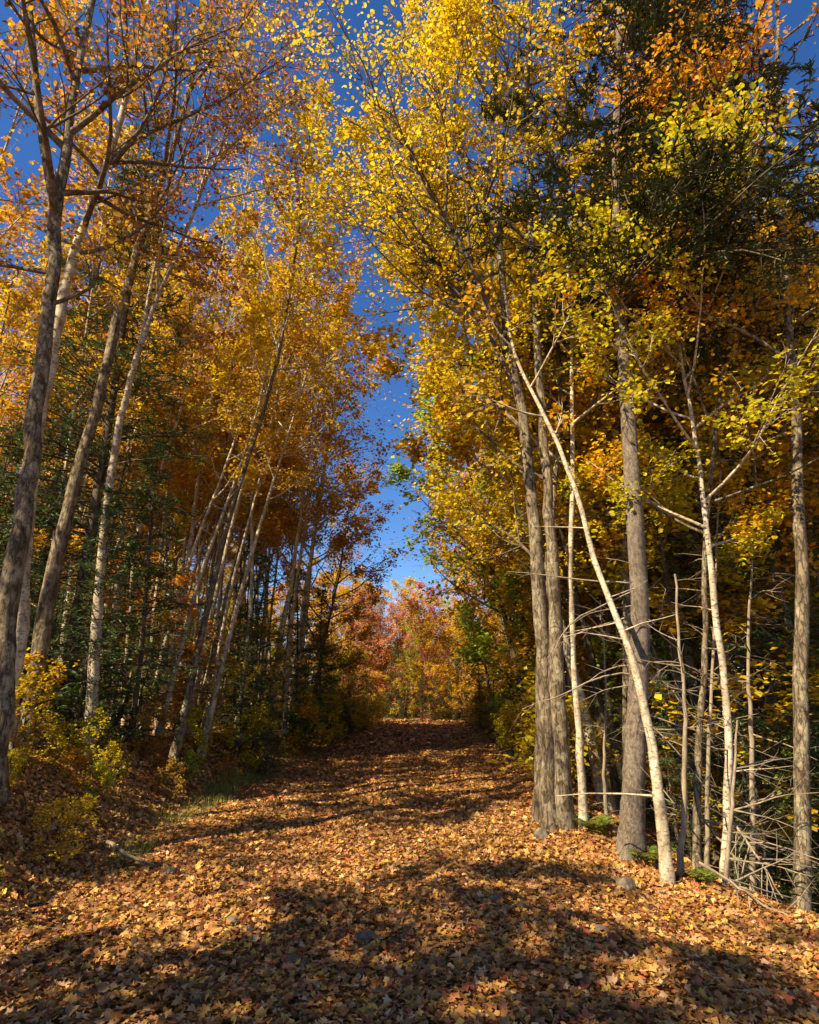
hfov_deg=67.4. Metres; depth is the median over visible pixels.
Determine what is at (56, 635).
fir sapling
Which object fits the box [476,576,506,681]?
maple tree
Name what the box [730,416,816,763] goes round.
maple tree
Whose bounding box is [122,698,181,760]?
leafy shrub
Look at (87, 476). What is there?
birch tree
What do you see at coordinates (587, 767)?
fir sapling
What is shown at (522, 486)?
maple tree
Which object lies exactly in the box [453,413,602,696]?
maple tree
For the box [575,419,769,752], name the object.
maple tree
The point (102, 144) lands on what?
maple tree
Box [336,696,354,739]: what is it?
fir sapling
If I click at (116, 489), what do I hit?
maple tree
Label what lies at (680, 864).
dead sapling
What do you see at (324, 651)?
fir sapling
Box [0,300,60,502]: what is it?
maple tree
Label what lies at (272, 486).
maple tree
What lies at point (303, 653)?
maple sapling
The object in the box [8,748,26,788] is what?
leafy shrub
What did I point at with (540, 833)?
stone
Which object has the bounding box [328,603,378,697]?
maple tree
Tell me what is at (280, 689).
fir sapling
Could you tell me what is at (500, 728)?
leafy shrub
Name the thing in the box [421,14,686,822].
maple tree
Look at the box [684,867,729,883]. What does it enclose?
fern
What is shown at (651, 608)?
birch tree
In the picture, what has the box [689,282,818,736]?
maple tree
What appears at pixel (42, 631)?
maple tree
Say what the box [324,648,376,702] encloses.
maple sapling
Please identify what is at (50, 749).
leafy shrub
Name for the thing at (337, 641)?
maple tree
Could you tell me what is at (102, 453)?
spruce tree
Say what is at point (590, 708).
maple sapling
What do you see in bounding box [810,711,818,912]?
fir sapling
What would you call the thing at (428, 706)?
maple sapling
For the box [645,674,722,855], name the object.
fir sapling
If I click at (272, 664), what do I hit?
maple sapling
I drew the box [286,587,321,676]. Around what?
maple tree
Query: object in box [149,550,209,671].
maple tree
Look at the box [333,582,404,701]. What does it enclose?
maple tree
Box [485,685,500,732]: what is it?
fir sapling
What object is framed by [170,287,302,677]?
maple tree
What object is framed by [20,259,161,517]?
maple tree
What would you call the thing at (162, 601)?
maple tree
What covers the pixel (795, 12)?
sky
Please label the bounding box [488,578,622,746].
maple sapling
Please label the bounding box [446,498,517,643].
maple tree
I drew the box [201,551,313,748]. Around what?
fir sapling
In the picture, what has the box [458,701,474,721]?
maple sapling
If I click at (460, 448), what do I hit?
maple tree
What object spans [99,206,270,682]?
birch tree
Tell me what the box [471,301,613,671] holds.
maple tree
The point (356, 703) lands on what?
maple sapling
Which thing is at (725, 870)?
dead sapling
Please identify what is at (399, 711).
fir sapling
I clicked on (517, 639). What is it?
spruce tree
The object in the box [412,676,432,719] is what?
fir sapling
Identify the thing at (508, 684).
fir sapling
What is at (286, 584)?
birch tree
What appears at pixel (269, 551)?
birch tree
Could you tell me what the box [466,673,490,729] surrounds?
fir sapling
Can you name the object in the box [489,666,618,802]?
leafy shrub
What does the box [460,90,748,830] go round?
birch tree
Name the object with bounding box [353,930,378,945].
stone
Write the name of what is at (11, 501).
fir sapling
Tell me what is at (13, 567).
maple tree
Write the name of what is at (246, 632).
fir sapling
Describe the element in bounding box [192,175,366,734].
maple tree
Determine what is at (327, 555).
maple tree
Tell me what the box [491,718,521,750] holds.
leafy shrub
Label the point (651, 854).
fern
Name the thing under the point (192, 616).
birch tree
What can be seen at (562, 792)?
maple tree
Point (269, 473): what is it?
maple tree
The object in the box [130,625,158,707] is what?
fir sapling
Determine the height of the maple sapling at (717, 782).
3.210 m
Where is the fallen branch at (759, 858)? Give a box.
[733,821,818,901]
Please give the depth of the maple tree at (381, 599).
52.17 m
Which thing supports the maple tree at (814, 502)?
on the ground at (40, 888)
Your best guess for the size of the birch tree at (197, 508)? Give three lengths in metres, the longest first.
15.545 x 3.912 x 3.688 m
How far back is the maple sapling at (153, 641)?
15.76 m
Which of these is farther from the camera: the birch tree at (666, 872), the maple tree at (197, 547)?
the maple tree at (197, 547)
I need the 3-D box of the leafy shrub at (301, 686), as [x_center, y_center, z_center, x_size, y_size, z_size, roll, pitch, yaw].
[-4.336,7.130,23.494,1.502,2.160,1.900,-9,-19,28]
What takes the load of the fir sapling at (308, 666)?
on the ground at (40, 888)
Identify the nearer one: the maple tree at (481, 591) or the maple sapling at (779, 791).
the maple sapling at (779, 791)
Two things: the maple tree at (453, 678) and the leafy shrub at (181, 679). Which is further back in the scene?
the maple tree at (453, 678)
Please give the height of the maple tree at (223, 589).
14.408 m
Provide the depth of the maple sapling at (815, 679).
9.95 m
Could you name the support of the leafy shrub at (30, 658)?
on the ground at (40, 888)
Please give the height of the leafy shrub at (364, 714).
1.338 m
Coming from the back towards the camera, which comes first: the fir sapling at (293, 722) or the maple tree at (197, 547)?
the maple tree at (197, 547)
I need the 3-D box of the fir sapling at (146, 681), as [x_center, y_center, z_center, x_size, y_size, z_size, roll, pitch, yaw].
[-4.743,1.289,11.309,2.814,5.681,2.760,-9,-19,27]
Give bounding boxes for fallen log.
[96,715,185,742]
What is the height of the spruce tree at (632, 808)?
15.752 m
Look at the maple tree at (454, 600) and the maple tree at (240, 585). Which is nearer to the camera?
the maple tree at (240, 585)
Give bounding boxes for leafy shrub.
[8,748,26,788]
[9,671,63,758]
[12,741,38,772]
[20,647,79,733]
[26,794,88,867]
[36,719,85,769]
[41,670,106,741]
[44,730,75,759]
[55,746,97,789]
[63,792,98,827]
[66,705,126,771]
[82,759,120,798]
[93,739,131,786]
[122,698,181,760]
[141,732,179,768]
[142,641,218,735]
[147,757,187,800]
[171,707,224,765]
[175,749,202,780]
[215,701,295,773]
[268,689,335,755]
[279,678,318,718]
[285,688,323,751]
[304,691,346,747]
[311,707,347,744]
[318,680,344,712]
[326,688,363,735]
[328,692,365,736]
[347,703,374,728]
[360,696,379,728]
[365,710,377,728]
[368,695,388,723]
[369,692,388,720]
[375,704,388,722]
[467,703,483,727]
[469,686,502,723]
[483,715,494,730]
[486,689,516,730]
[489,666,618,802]
[489,700,529,752]
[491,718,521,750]
[496,691,534,756]
[511,707,594,782]
[711,752,739,796]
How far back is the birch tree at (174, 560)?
25.69 m
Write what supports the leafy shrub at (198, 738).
on the ground at (40, 888)
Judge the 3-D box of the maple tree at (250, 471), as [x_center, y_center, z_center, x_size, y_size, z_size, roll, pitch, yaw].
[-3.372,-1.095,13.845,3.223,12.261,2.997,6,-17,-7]
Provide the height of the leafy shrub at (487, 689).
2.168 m
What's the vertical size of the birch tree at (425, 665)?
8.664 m
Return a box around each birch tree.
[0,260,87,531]
[0,272,186,728]
[32,187,192,727]
[61,0,339,758]
[72,411,193,710]
[73,402,148,710]
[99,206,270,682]
[99,431,160,637]
[120,289,215,724]
[121,345,210,711]
[125,134,290,733]
[129,361,201,676]
[136,264,247,727]
[160,378,205,669]
[169,527,212,649]
[171,353,219,681]
[174,353,288,707]
[196,338,287,725]
[208,228,306,659]
[210,422,294,648]
[217,401,310,721]
[225,347,309,698]
[254,478,307,702]
[255,425,320,701]
[260,261,368,744]
[338,584,369,699]
[399,611,421,717]
[399,632,421,713]
[411,613,444,718]
[443,268,679,884]
[536,399,643,770]
[545,297,704,859]
[599,476,684,777]
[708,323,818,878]
[711,456,788,865]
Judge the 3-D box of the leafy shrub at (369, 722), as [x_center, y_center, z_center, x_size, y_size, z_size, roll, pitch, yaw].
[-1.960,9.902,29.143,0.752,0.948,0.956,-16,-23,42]
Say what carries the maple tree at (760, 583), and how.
on the ground at (40, 888)
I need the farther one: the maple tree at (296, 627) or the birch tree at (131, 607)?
the maple tree at (296, 627)
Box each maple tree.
[0,0,137,356]
[0,0,304,804]
[0,0,346,759]
[0,64,172,702]
[0,182,183,532]
[0,199,69,569]
[0,236,77,467]
[0,255,84,504]
[0,277,95,521]
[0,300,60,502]
[0,361,111,613]
[1,353,82,606]
[20,0,320,750]
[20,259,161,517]
[39,397,172,638]
[51,448,129,648]
[52,243,158,658]
[53,262,184,644]
[53,263,231,640]
[56,272,144,567]
[60,345,156,655]
[61,495,173,652]
[72,228,201,720]
[81,273,202,730]
[81,439,224,651]
[94,262,208,554]
[100,376,191,563]
[108,330,214,714]
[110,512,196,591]
[116,321,197,715]
[118,332,242,723]
[120,294,193,626]
[122,263,208,724]
[124,558,189,667]
[127,243,313,734]
[127,374,202,723]
[145,229,336,746]
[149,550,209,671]
[154,322,235,713]
[157,221,300,705]
[163,329,242,643]
[167,249,240,724]
[168,75,387,765]
[168,321,289,710]
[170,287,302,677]
[170,543,253,667]
[177,437,230,685]
[182,482,245,702]
[183,539,278,641]
[184,138,353,733]
[185,257,315,744]
[185,392,231,640]
[186,546,274,643]
[191,481,245,641]
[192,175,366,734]
[192,432,294,665]
[193,364,260,721]
[197,222,370,757]
[199,321,317,683]
[199,588,249,654]
[200,274,313,736]
[202,346,297,718]
[204,408,282,726]
[209,0,630,831]
[213,357,321,722]
[218,286,300,725]
[218,326,303,699]
[226,493,267,613]
[235,279,417,735]
[248,405,331,666]
[252,363,321,617]
[254,365,406,699]
[261,593,286,667]
[268,554,337,678]
[268,583,292,681]
[269,449,405,725]
[271,429,326,721]
[275,330,382,744]
[276,445,325,627]
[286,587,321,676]
[299,569,361,690]
[304,567,375,692]
[307,623,349,702]
[310,468,358,684]
[318,514,366,633]
[322,566,396,670]
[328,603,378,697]
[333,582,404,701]
[335,579,406,705]
[348,630,389,715]
[355,582,422,702]
[355,631,408,718]
[360,168,618,814]
[365,591,436,717]
[377,348,595,756]
[382,576,425,714]
[384,620,423,713]
[384,624,455,718]
[386,578,457,718]
[391,590,456,718]
[395,589,465,718]
[398,484,520,699]
[411,622,454,716]
[418,0,752,832]
[420,204,642,812]
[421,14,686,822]
[421,599,484,720]
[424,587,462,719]
[427,343,652,783]
[431,270,615,783]
[432,456,528,643]
[438,556,511,703]
[442,494,592,729]
[442,603,485,710]
[442,629,470,720]
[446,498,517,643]
[452,422,529,691]
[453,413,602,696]
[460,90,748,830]
[465,444,533,674]
[467,265,661,779]
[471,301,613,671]
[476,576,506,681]
[482,672,502,716]
[495,117,767,780]
[496,503,621,779]
[507,418,708,814]
[509,463,593,783]
[523,508,621,753]
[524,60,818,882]
[531,225,781,867]
[542,167,812,871]
[560,530,621,735]
[563,518,684,726]
[573,114,818,871]
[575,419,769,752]
[586,203,818,767]
[587,537,757,814]
[588,0,818,910]
[615,387,675,839]
[620,379,790,868]
[639,286,818,910]
[640,79,818,589]
[651,317,818,775]
[654,382,760,818]
[659,570,719,801]
[674,408,769,806]
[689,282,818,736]
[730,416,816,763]
[732,239,818,627]
[738,305,818,567]
[763,499,818,796]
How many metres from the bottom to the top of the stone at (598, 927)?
0.104 m
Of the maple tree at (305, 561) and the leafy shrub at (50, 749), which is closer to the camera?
the leafy shrub at (50, 749)
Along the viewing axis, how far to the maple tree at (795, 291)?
8.48 m
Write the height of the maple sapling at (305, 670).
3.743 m
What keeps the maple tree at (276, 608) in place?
on the ground at (40, 888)
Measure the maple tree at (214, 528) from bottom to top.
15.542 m
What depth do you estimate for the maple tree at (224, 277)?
19.66 m
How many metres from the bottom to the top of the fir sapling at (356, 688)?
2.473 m
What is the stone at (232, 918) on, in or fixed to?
on the path
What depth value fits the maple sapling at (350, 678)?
32.23 m
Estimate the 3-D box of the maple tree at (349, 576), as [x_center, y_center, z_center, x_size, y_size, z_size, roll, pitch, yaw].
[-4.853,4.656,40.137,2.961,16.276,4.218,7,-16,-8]
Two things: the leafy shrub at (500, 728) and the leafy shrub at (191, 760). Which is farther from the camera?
the leafy shrub at (500, 728)
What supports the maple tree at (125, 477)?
on the ground at (40, 888)
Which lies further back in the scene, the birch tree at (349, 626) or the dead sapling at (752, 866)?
the birch tree at (349, 626)
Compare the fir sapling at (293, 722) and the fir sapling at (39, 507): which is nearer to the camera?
the fir sapling at (39, 507)
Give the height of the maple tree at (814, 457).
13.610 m
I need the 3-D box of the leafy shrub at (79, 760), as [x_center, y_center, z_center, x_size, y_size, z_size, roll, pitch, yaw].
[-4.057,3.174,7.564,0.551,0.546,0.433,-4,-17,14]
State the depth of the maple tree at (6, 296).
19.85 m
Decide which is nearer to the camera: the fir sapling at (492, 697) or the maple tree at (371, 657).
the fir sapling at (492, 697)
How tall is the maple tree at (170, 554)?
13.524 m
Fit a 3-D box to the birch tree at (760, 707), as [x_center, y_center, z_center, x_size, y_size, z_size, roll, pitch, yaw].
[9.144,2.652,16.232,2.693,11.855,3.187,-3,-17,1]
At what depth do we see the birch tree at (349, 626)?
45.70 m
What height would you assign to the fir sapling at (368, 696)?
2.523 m
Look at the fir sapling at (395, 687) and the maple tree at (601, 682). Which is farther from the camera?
the fir sapling at (395, 687)
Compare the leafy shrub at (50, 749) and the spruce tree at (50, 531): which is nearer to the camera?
the leafy shrub at (50, 749)
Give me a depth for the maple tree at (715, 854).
13.08 m
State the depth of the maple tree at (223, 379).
15.91 m
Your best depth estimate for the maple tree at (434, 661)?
45.74 m
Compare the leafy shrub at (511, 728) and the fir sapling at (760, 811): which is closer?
the fir sapling at (760, 811)
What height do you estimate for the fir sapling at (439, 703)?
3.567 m
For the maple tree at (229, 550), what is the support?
on the ground at (40, 888)
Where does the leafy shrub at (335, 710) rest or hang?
on the ground at (40, 888)
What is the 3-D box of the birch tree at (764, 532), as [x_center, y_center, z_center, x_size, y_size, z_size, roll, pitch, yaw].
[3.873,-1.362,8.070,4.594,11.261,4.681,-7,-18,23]
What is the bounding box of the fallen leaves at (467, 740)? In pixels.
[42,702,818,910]
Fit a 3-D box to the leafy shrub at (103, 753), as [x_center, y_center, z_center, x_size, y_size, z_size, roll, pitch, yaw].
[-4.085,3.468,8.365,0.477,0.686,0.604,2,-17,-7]
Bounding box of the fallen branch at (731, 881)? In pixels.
[699,861,818,914]
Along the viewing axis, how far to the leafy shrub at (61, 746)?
7.79 m
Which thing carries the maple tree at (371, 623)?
on the ground at (40, 888)
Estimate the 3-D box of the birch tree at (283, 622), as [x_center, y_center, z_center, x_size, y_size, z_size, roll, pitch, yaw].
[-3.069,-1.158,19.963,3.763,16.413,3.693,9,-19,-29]
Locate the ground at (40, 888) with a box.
[0,684,818,934]
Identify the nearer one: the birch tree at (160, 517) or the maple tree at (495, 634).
the birch tree at (160, 517)
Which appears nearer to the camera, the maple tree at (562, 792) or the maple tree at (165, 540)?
the maple tree at (562, 792)
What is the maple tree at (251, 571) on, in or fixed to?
on the ground at (40, 888)
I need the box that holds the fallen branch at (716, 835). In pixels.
[690,803,817,902]
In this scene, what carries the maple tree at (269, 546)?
on the ground at (40, 888)
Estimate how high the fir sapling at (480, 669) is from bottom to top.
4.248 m
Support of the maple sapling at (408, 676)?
on the ground at (40, 888)
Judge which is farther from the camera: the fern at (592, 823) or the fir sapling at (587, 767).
the fir sapling at (587, 767)
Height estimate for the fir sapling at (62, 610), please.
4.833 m
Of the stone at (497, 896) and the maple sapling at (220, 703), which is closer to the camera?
the stone at (497, 896)
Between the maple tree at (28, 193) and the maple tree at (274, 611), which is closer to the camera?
the maple tree at (28, 193)
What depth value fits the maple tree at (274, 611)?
51.04 m
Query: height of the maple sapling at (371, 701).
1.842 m
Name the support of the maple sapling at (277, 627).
on the ground at (40, 888)
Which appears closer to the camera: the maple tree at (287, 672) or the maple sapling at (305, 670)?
the maple tree at (287, 672)
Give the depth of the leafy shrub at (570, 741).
11.04 m
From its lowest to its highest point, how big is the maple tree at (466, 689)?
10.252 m
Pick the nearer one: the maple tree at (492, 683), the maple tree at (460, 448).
the maple tree at (460, 448)
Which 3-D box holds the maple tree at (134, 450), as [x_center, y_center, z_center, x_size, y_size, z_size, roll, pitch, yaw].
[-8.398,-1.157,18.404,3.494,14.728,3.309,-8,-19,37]
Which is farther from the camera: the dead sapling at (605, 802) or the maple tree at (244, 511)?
the maple tree at (244, 511)
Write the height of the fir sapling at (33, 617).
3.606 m
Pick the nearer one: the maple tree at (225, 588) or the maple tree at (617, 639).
the maple tree at (617, 639)
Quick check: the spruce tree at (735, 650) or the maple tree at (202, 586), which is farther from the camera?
the maple tree at (202, 586)
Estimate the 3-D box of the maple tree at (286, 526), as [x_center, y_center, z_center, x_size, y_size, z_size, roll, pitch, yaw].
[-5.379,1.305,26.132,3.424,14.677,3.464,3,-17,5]
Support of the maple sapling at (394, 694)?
on the ground at (40, 888)
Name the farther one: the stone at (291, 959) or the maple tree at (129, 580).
the maple tree at (129, 580)
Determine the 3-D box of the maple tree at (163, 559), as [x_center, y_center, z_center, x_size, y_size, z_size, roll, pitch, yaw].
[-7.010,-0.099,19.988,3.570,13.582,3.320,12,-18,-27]
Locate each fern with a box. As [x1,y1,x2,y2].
[572,811,618,830]
[626,843,672,861]
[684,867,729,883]
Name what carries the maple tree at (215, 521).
on the ground at (40, 888)
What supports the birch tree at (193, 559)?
on the ground at (40, 888)
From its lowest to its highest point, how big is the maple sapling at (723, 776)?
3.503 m
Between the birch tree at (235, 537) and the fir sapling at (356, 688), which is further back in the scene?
the fir sapling at (356, 688)
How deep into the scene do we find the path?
4.20 m
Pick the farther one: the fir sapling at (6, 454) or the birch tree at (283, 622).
the birch tree at (283, 622)
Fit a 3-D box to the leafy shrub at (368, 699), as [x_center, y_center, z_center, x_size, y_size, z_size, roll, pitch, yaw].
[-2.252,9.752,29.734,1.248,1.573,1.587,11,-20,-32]
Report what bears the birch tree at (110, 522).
on the ground at (40, 888)
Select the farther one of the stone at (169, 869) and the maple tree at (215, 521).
the maple tree at (215, 521)
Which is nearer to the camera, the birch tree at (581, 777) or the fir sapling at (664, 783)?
the birch tree at (581, 777)
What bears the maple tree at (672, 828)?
on the ground at (40, 888)
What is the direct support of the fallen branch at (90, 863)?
on the ground at (40, 888)
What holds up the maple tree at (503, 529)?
on the ground at (40, 888)
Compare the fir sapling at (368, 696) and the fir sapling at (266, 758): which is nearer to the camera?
the fir sapling at (266, 758)
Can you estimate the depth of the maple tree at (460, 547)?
25.06 m
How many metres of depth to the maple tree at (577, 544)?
14.77 m
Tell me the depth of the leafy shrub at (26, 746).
7.00 m
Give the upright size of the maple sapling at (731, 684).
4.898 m
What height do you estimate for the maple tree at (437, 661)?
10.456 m
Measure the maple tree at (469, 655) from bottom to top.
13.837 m
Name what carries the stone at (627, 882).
on the path
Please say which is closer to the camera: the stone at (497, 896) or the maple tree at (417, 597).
the stone at (497, 896)
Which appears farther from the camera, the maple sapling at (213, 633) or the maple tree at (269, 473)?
the maple sapling at (213, 633)
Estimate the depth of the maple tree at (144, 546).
23.41 m
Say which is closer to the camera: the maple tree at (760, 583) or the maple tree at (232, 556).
the maple tree at (760, 583)
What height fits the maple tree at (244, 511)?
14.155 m
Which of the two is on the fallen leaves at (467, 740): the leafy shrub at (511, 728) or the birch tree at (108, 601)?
the leafy shrub at (511, 728)
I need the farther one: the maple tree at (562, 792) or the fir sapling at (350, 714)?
the fir sapling at (350, 714)
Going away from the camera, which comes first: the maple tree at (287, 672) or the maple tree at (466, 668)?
the maple tree at (287, 672)
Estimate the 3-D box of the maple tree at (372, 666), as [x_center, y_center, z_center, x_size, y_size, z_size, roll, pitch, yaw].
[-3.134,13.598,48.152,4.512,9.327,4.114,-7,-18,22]
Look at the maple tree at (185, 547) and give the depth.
23.31 m
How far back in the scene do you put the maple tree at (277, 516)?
25.35 m
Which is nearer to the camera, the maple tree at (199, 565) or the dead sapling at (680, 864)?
the dead sapling at (680, 864)
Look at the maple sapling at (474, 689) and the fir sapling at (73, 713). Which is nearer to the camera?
the fir sapling at (73, 713)
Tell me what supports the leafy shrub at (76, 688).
on the ground at (40, 888)
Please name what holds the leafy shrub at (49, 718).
on the ground at (40, 888)
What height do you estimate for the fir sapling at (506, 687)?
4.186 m
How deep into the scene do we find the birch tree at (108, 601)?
22.36 m
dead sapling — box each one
[573,600,625,823]
[608,567,714,877]
[668,466,746,866]
[687,720,818,900]
[689,527,818,890]
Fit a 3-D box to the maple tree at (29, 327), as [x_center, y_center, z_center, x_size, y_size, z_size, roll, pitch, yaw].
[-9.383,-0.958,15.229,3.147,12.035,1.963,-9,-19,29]
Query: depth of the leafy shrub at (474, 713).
29.78 m
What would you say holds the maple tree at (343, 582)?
on the ground at (40, 888)
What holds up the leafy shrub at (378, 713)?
on the ground at (40, 888)
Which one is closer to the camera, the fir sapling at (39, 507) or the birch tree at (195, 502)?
the fir sapling at (39, 507)
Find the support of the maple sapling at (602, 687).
on the ground at (40, 888)
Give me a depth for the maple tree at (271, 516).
21.58 m
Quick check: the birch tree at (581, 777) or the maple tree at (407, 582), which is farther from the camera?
the maple tree at (407, 582)
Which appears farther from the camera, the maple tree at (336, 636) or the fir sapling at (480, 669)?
the maple tree at (336, 636)
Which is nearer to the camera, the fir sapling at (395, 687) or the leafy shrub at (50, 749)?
the leafy shrub at (50, 749)
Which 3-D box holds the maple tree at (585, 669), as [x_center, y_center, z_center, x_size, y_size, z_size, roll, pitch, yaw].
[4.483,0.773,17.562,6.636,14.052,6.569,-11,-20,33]
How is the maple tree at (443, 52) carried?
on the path
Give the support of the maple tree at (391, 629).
on the ground at (40, 888)
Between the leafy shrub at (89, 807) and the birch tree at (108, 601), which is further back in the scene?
the birch tree at (108, 601)
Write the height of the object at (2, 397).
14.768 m
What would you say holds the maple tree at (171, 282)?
on the ground at (40, 888)
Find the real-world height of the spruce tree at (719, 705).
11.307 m
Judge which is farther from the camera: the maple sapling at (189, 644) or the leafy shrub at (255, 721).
the maple sapling at (189, 644)
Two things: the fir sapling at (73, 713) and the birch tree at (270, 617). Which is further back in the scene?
the birch tree at (270, 617)
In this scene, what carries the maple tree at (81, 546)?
on the ground at (40, 888)
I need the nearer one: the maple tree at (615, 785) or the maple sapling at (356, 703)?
the maple tree at (615, 785)
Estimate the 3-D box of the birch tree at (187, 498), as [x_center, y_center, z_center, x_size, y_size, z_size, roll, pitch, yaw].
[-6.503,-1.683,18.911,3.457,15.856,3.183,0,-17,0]
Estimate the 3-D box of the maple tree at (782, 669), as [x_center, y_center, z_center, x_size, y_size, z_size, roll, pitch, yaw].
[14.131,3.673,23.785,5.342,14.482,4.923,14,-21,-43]
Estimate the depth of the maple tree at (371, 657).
46.66 m
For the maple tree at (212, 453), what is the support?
on the ground at (40, 888)
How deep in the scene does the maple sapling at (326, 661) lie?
28.28 m
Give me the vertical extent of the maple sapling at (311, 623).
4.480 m
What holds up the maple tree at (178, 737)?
on the ground at (40, 888)
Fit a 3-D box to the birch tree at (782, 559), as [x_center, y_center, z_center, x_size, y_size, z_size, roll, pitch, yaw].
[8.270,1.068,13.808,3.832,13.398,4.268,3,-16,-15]
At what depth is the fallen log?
11.11 m
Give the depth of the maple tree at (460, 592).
31.36 m
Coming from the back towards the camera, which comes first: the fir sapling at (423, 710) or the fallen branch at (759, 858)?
the fir sapling at (423, 710)
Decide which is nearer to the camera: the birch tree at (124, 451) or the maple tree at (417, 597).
the birch tree at (124, 451)
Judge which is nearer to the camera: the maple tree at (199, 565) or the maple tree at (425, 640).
the maple tree at (199, 565)
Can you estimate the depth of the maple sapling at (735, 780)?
15.47 m
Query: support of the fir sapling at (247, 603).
on the ground at (40, 888)
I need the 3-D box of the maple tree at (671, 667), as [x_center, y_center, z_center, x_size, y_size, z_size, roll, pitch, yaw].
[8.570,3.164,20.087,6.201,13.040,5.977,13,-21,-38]
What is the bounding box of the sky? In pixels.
[0,0,818,680]
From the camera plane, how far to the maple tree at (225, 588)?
46.76 m
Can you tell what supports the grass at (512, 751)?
on the ground at (40, 888)
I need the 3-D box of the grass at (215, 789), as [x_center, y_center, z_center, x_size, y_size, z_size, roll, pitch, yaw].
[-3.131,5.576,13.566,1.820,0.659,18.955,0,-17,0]
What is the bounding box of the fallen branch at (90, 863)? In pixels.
[81,854,99,886]
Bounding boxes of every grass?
[71,737,342,932]
[472,724,533,777]
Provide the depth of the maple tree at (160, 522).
24.42 m
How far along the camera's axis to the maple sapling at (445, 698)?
39.28 m
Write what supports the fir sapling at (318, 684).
on the ground at (40, 888)
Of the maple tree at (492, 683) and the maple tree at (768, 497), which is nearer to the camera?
the maple tree at (768, 497)
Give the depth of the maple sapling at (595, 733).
19.72 m
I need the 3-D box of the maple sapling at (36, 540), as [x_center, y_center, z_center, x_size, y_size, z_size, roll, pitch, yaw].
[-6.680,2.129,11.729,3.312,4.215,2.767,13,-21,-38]
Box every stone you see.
[162,866,177,873]
[226,915,239,925]
[279,955,302,968]
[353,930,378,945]
[488,894,503,903]
[533,828,550,838]
[592,924,609,933]
[616,876,635,890]
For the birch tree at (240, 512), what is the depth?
20.48 m
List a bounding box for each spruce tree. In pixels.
[0,109,228,740]
[0,216,157,682]
[410,0,818,863]
[493,521,579,686]
[582,475,723,853]
[602,337,818,900]
[649,463,818,881]
[733,247,818,744]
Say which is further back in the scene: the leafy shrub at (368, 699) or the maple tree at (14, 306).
the leafy shrub at (368, 699)
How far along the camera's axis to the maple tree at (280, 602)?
63.95 m
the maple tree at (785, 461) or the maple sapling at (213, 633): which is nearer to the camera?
the maple tree at (785, 461)
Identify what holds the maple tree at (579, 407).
on the ground at (40, 888)
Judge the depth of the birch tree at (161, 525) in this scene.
25.49 m
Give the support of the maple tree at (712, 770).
on the ground at (40, 888)
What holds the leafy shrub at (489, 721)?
on the ground at (40, 888)
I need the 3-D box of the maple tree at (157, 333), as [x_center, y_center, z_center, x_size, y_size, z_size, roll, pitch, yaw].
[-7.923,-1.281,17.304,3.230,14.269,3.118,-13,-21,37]
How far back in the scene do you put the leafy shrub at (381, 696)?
37.26 m
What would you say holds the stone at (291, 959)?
on the path
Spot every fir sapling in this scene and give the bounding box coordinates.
[0,419,50,712]
[0,469,29,654]
[0,497,66,714]
[20,483,148,749]
[20,543,77,735]
[41,536,127,730]
[42,540,101,724]
[42,596,118,733]
[43,591,62,729]
[53,438,217,744]
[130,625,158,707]
[198,530,296,728]
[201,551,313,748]
[203,613,272,753]
[249,690,286,776]
[263,568,336,747]
[275,665,284,723]
[279,663,321,750]
[296,582,357,732]
[302,641,318,700]
[309,658,332,717]
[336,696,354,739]
[344,689,357,733]
[345,691,358,732]
[351,676,363,717]
[361,678,373,715]
[381,639,416,718]
[391,684,409,718]
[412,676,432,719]
[424,674,448,719]
[440,674,458,720]
[453,696,463,718]
[454,680,469,721]
[458,663,491,725]
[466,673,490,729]
[479,671,505,730]
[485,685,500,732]
[494,675,524,752]
[495,646,531,736]
[584,751,590,780]
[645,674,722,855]
[647,719,680,825]
[715,699,818,903]
[764,706,818,854]
[765,665,818,913]
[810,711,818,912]
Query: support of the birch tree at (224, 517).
on the ground at (40, 888)
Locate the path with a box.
[0,719,818,1023]
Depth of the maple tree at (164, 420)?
22.48 m
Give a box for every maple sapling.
[11,526,152,707]
[80,616,148,708]
[83,548,245,726]
[124,607,230,707]
[170,625,221,702]
[182,603,248,694]
[199,660,287,764]
[206,625,267,687]
[221,617,308,742]
[250,618,305,692]
[272,615,342,695]
[272,628,316,674]
[283,644,315,687]
[292,636,346,703]
[300,641,368,723]
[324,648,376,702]
[325,658,373,701]
[332,683,366,722]
[345,677,375,732]
[361,667,390,713]
[363,691,381,723]
[375,672,417,718]
[382,654,425,717]
[413,698,438,718]
[424,670,465,718]
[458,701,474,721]
[462,687,488,720]
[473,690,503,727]
[487,645,534,736]
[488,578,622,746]
[489,702,511,723]
[490,636,566,700]
[566,664,603,782]
[572,656,658,786]
[574,653,621,759]
[584,631,721,825]
[614,587,818,900]
[647,735,763,843]
[657,621,818,889]
[672,747,776,825]
[681,741,776,814]
[688,709,766,811]
[703,719,818,909]
[743,666,817,793]
[762,664,818,844]
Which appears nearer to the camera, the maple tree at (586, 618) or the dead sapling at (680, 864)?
the dead sapling at (680, 864)

